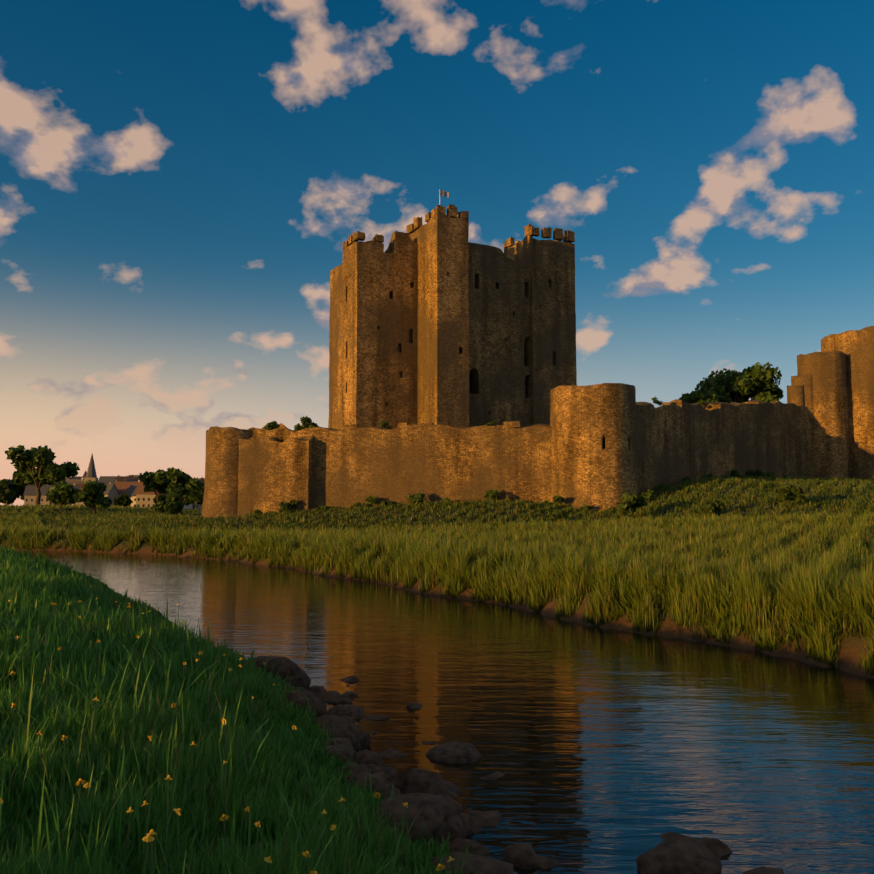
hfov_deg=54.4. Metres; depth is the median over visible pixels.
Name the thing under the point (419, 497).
bush
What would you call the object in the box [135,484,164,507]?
town house
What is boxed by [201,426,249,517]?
round tower
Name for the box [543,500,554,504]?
bramble wall
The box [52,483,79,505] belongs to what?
town house
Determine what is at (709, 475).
bramble wall
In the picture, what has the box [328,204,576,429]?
castle keep
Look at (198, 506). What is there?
town house
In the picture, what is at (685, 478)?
bramble wall
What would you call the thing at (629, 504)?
bank bush
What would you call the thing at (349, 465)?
curtain walls
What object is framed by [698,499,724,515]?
bank bush
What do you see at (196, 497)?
town tree
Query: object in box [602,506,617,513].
bramble wall
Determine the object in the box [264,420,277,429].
wall top shrub
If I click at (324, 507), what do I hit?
bramble wall
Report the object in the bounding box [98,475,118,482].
town house
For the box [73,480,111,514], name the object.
tree
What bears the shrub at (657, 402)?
on the curtain walls at (349, 465)
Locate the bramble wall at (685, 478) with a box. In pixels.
[679,476,689,483]
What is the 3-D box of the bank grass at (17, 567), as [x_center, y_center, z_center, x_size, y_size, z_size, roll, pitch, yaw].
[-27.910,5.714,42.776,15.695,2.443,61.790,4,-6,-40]
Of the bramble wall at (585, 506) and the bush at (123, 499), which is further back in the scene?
the bush at (123, 499)
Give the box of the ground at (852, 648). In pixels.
[0,482,873,848]
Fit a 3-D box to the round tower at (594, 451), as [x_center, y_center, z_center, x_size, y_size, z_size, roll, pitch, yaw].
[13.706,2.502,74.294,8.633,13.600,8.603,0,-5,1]
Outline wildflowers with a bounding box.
[0,586,453,873]
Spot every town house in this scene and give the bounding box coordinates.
[23,485,51,505]
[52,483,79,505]
[65,479,83,483]
[69,483,84,485]
[96,482,119,506]
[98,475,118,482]
[115,475,138,481]
[115,480,143,506]
[124,479,140,481]
[127,485,137,506]
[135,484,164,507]
[165,492,191,508]
[185,484,201,508]
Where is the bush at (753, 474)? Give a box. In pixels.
[746,469,762,478]
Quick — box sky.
[0,0,873,505]
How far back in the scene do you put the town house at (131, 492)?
375.30 m
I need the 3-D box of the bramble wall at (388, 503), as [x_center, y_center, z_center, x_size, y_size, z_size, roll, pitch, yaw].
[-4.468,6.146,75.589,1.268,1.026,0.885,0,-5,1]
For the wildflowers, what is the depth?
5.05 m
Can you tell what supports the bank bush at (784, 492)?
on the ground at (852, 648)
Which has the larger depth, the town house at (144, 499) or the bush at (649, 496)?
the town house at (144, 499)
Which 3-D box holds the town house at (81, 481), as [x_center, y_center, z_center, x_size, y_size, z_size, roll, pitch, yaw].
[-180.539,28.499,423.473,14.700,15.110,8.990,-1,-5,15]
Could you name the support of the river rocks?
on the ground at (852, 648)
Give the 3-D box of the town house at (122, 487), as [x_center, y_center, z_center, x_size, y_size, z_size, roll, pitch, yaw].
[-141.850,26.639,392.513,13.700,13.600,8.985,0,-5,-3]
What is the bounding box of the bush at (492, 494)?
[478,489,500,502]
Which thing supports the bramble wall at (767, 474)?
on the ground at (852, 648)
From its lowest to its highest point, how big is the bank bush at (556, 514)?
1.416 m
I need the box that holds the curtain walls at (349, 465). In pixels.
[237,399,804,515]
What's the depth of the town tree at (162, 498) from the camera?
350.30 m
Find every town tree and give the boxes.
[0,479,25,505]
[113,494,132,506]
[154,494,165,503]
[183,490,196,508]
[189,483,204,508]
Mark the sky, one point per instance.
(183, 183)
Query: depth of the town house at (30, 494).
390.42 m
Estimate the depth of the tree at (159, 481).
134.19 m
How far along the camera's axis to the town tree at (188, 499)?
340.43 m
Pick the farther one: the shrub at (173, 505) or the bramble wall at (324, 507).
the shrub at (173, 505)
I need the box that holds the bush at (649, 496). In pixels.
[641,489,655,502]
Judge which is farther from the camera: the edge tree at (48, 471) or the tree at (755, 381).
the edge tree at (48, 471)
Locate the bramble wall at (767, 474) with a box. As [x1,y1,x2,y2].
[759,471,774,476]
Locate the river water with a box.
[16,550,873,873]
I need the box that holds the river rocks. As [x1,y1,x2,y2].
[225,647,783,873]
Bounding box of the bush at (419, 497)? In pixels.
[406,492,424,503]
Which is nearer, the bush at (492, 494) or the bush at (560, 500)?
the bush at (560, 500)
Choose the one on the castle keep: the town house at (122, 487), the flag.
the flag
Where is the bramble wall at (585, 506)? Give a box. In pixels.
[576,504,591,511]
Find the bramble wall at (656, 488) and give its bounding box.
[651,486,662,490]
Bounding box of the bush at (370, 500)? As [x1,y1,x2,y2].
[353,496,378,507]
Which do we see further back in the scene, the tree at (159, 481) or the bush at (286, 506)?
the tree at (159, 481)
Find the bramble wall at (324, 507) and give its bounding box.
[317,505,333,510]
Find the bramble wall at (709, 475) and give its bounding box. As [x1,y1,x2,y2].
[701,473,712,477]
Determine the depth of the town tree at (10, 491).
420.09 m
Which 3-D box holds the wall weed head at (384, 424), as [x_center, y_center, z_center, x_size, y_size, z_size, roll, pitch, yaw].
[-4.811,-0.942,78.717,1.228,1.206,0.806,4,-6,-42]
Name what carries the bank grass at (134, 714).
on the ground at (852, 648)
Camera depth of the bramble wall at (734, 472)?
90.70 m
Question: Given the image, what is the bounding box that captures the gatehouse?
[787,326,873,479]
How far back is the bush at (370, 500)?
75.67 m
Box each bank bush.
[546,509,568,522]
[617,492,646,517]
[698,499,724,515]
[773,483,805,505]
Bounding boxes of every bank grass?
[0,543,170,625]
[0,577,487,873]
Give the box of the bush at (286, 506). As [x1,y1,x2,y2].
[278,499,296,514]
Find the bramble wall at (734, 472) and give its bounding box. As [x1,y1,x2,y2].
[730,469,744,477]
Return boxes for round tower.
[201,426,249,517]
[550,383,637,511]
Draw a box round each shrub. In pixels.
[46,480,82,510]
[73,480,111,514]
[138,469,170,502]
[154,492,183,514]
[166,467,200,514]
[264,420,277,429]
[294,416,317,430]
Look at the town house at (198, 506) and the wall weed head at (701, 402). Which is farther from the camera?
the town house at (198, 506)
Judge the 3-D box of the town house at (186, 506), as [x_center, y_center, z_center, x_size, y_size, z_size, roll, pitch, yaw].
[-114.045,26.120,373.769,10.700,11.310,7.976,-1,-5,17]
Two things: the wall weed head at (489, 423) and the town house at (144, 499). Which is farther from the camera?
the town house at (144, 499)
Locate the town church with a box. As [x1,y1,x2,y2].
[84,454,114,483]
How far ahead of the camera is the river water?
14.10 m
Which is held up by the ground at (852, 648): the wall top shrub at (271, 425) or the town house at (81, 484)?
the town house at (81, 484)
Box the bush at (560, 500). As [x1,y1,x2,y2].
[552,495,572,508]
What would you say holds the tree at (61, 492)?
on the ground at (852, 648)
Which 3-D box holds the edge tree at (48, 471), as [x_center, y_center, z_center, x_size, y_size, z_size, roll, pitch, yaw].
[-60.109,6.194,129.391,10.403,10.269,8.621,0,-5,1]
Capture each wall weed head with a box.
[381,420,391,428]
[485,421,495,425]
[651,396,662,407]
[694,399,703,405]
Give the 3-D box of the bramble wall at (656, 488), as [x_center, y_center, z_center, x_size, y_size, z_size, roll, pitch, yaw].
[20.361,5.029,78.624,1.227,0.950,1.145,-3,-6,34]
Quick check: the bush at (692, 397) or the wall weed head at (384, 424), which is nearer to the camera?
the wall weed head at (384, 424)
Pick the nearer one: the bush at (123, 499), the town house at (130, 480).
the bush at (123, 499)
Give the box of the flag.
[440,190,448,196]
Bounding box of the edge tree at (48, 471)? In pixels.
[5,445,79,505]
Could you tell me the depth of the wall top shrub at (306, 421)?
79.21 m
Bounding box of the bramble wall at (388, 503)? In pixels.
[380,501,392,506]
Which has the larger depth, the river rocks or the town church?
the town church
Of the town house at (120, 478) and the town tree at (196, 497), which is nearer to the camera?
the town tree at (196, 497)
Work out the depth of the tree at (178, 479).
117.49 m

